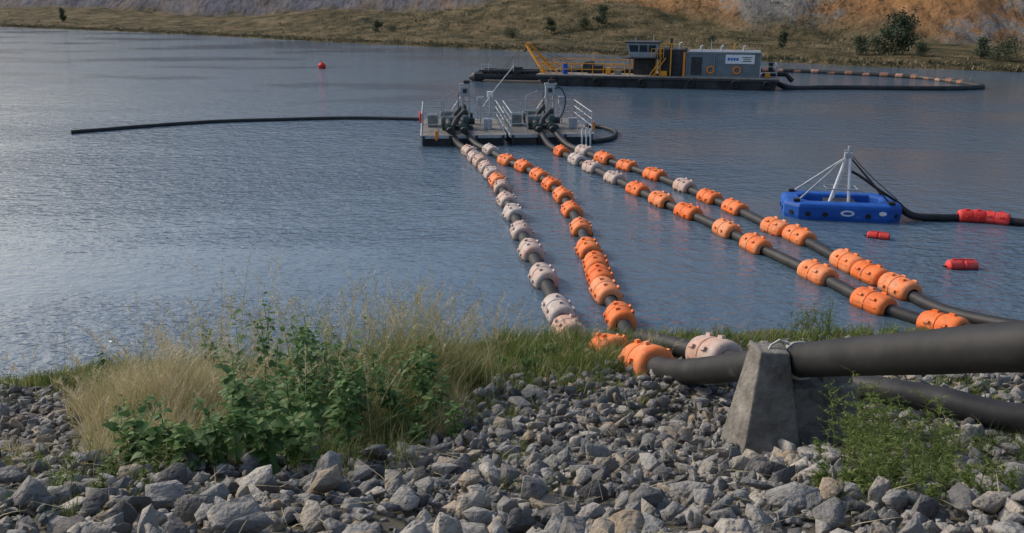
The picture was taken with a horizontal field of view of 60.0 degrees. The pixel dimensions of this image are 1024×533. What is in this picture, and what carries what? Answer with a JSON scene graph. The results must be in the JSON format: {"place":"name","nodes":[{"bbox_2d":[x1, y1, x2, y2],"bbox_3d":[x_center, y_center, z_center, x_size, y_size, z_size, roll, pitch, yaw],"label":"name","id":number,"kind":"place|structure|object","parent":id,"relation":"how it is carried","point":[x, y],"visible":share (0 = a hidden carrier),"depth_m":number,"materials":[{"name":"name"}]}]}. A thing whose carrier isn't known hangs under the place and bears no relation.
{"place":"outdoors","nodes":[
{"label":"outdoors","id":0,"kind":"place"},
{"bbox_2d":[0,27,1023,380],"bbox_3d":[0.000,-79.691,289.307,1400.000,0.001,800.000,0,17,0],"label":"water","id":1,"kind":"structure","parent":0,"point":[98,231],"depth_m":34.17,"materials":[{"name":"blue liquid"}]},
{"bbox_2d":[70,116,421,133],"bbox_3d":[-15.145,-8.455,52.214,19.496,0.260,2.711,-5,17,-16],"label":"floating boom","id":2,"kind":"object","parent":1,"relation":"on","point":[238,120],"visible":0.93,"depth_m":53.01,"materials":[{"name":"black plastic"}]},
{"bbox_2d":[318,60,325,67],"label":"red buoy","id":3,"kind":"object","parent":1,"relation":"on","point":[321,65],"visible":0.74,"depth_m":94.54,"materials":[{"name":"plastic"}]},
{"bbox_2d":[419,66,594,145],"bbox_3d":[-0.395,-8.584,47.075,9.005,3.707,6.488,-1,17,-5],"label":"pump pontoon","id":4,"kind":"object","parent":1,"relation":"on","point":[518,128],"visible":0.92,"depth_m":46.08,"materials":[{"name":"black paint"}]},
{"bbox_2d":[584,124,617,143],"bbox_3d":[4.794,-7.225,47.986,2.000,0.220,6.112,-1,17,-4],"label":"hose","id":5,"kind":"object","parent":1,"relation":"on","point":[613,136],"visible":0.81,"depth_m":47.20,"materials":[{"name":"grey rubber"}]},
{"bbox_2d":[469,38,793,90],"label":"cutter suction dredge","id":6,"kind":"object","parent":1,"relation":"on","point":[679,67],"visible":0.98,"depth_m":73.57,"materials":[{"name":"black paint"}]},
{"bbox_2d":[445,118,1023,383],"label":"floating pipeline","id":7,"kind":"object","parent":1,"relation":"on","point":[996,347],"visible":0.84,"depth_m":7.93,"materials":[{"name":"plastic"}]},
{"bbox_2d":[458,119,1023,434],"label":"floating pipeline","id":8,"kind":"object","parent":1,"relation":"on","point":[604,289],"visible":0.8,"depth_m":15.06,"materials":[{"name":"plastic"}]},
{"bbox_2d":[532,119,972,328],"bbox_3d":[7.138,-2.366,27.595,3.438,3.253,40.329,-6,18,-21],"label":"floating pipeline","id":9,"kind":"object","parent":1,"relation":"on","point":[870,300],"visible":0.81,"depth_m":25.01,"materials":[{"name":"orange plastic"}]},
{"bbox_2d":[546,119,1021,323],"bbox_3d":[8.420,-2.358,27.518,3.624,3.225,40.827,-7,18,-22],"label":"floating pipeline","id":10,"kind":"object","parent":1,"relation":"on","point":[902,287],"visible":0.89,"depth_m":26.26,"materials":[{"name":"plastic"}]},
{"bbox_2d":[780,146,903,222],"bbox_3d":[11.286,-2.777,29.981,4.082,2.550,2.275,3,17,11],"label":"blue intake pontoon","id":11,"kind":"object","parent":1,"relation":"on","point":[881,206],"visible":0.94,"depth_m":29.56,"materials":[{"name":"plastic"}]},
{"bbox_2d":[761,68,984,90],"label":"floating pipeline","id":12,"kind":"object","parent":1,"relation":"on","point":[972,85],"visible":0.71,"depth_m":72.45,"materials":[{"name":"plastic"}]},
{"bbox_2d":[864,230,889,239],"bbox_3d":[11.204,-0.920,27.218,0.741,0.331,0.317,9,19,27],"label":"red marker float","id":13,"kind":"object","parent":1,"relation":"on","point":[878,235],"visible":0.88,"depth_m":27.09,"materials":[{"name":"plastic"}]},
{"bbox_2d":[942,259,978,269],"bbox_3d":[12.200,-0.011,24.160,0.920,0.411,0.394,0,17,0],"label":"red marker float","id":14,"kind":"object","parent":1,"relation":"on","point":[962,264],"visible":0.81,"depth_m":24.00,"materials":[{"name":"plastic"}]},
{"bbox_2d":[901,205,1023,225],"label":"suction pipeline","id":15,"kind":"object","parent":1,"relation":"on","point":[984,216],"visible":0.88,"depth_m":29.05,"materials":[{"name":"red plastic"}]},
{"bbox_2d":[0,0,1023,71],"bbox_3d":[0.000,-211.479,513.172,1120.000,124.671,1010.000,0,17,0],"label":"hills","id":16,"kind":"structure","parent":0,"point":[951,23],"depth_m":145.51,"materials":[{"name":"brown soil"}]},
{"bbox_2d":[56,7,66,21],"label":"tree","id":17,"kind":"object","parent":16,"relation":"on","point":[62,16],"visible":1,"depth_m":240.15,"materials":[{"name":"green plant"}]},
{"bbox_2d":[372,18,383,31],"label":"tree","id":18,"kind":"object","parent":16,"relation":"on","point":[377,24],"visible":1,"depth_m":166.10,"materials":[{"name":"green plant"}]},
{"bbox_2d":[383,24,398,31],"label":"tree","id":19,"kind":"object","parent":16,"relation":"on","point":[391,27],"visible":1,"depth_m":166.09,"materials":[{"name":"green plant"}]},
{"bbox_2d":[501,23,520,37],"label":"tree","id":20,"kind":"object","parent":16,"relation":"on","point":[512,33],"visible":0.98,"depth_m":145.14,"materials":[{"name":"green plant"}]},
{"bbox_2d":[0,0,1023,70],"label":"shore scrub","id":21,"kind":"object","parent":16,"relation":"on","point":[518,47],"visible":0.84,"depth_m":143.44,"materials":[{"name":"plant"}]},
{"bbox_2d":[542,16,557,33],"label":"tree","id":22,"kind":"object","parent":16,"relation":"on","point":[550,22],"visible":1,"depth_m":146.35,"materials":[{"name":"green plant"}]},
{"bbox_2d":[577,16,590,29],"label":"tree","id":23,"kind":"object","parent":16,"relation":"on","point":[584,23],"visible":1,"depth_m":144.57,"materials":[{"name":"green plant"}]},
{"bbox_2d":[591,2,612,25],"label":"tree","id":24,"kind":"object","parent":16,"relation":"on","point":[601,18],"visible":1,"depth_m":144.01,"materials":[{"name":"green plant"}]},
{"bbox_2d":[704,34,716,43],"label":"tree","id":25,"kind":"object","parent":16,"relation":"on","point":[712,38],"visible":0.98,"depth_m":123.91,"materials":[{"name":"green plant"}]},
{"bbox_2d":[776,28,789,47],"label":"tree","id":26,"kind":"object","parent":16,"relation":"on","point":[784,39],"visible":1,"depth_m":114.17,"materials":[{"name":"green plant"}]},
{"bbox_2d":[850,34,870,54],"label":"tree","id":27,"kind":"object","parent":16,"relation":"on","point":[860,42],"visible":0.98,"depth_m":102.57,"materials":[{"name":"green plant"}]},
{"bbox_2d":[862,23,907,54],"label":"tree","id":28,"kind":"object","parent":16,"relation":"on","point":[882,44],"visible":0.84,"depth_m":101.67,"materials":[{"name":"green plant"}]},
{"bbox_2d":[875,5,926,54],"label":"tree","id":29,"kind":"object","parent":16,"relation":"on","point":[900,36],"visible":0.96,"depth_m":100.26,"materials":[{"name":"green plant"}]},
{"bbox_2d":[911,38,933,55],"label":"tree","id":30,"kind":"object","parent":16,"relation":"on","point":[921,47],"visible":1,"depth_m":97.99,"materials":[{"name":"green plant"}]},
{"bbox_2d":[972,34,992,58],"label":"tree","id":31,"kind":"object","parent":16,"relation":"on","point":[981,41],"visible":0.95,"depth_m":96.89,"materials":[{"name":"green plant"}]},
{"bbox_2d":[978,29,1023,60],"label":"tree","id":32,"kind":"object","parent":16,"relation":"on","point":[1009,44],"visible":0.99,"depth_m":93.19,"materials":[{"name":"green plant"}]},
{"bbox_2d":[0,329,1023,532],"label":"ground","id":33,"kind":"structure","parent":0,"point":[396,522],"depth_m":5.71,"materials":[{"name":"soil"}]},
{"bbox_2d":[57,289,587,474],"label":"broadleaf weeds","id":34,"kind":"object","parent":33,"relation":"on","point":[244,422],"visible":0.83,"depth_m":7.25,"materials":[{"name":"green plant"}]},
{"bbox_2d":[0,241,683,448],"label":"seeding grass","id":35,"kind":"structure","parent":33,"relation":"on","point":[170,347],"depth_m":10.89,"materials":[{"name":"beige plant"}]},
{"bbox_2d":[0,319,929,476],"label":"dry grass","id":36,"kind":"structure","parent":33,"relation":"on","point":[97,412],"depth_m":8.94,"materials":[{"name":"beige plant"}]},
{"bbox_2d":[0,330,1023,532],"bbox_3d":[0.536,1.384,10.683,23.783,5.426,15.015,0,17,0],"label":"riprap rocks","id":37,"kind":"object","parent":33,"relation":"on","point":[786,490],"visible":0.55,"depth_m":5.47,"materials":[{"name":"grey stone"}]},
{"bbox_2d":[0,363,1022,532],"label":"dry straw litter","id":38,"kind":"object","parent":37,"relation":"on","point":[504,481],"visible":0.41,"depth_m":5.55,"materials":[{"name":"beige plant"}]},
{"bbox_2d":[0,295,1023,528],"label":"green grass","id":39,"kind":"structure","parent":33,"relation":"on","point":[583,362],"depth_m":12.04,"materials":[{"name":"green plant"}]},
{"bbox_2d":[46,295,1023,507],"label":"feathery weeds","id":40,"kind":"object","parent":33,"relation":"on","point":[879,445],"visible":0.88,"depth_m":5.56,"materials":[{"name":"green plant"}]},
{"bbox_2d":[720,339,858,454],"bbox_3d":[2.762,1.474,8.692,1.411,1.571,0.791,-3,17,-9],"label":"concrete pipe support","id":41,"kind":"object","parent":33,"relation":"on","point":[774,400],"visible":0.52,"depth_m":8.53,"materials":[{"name":"concrete"}]}
]}

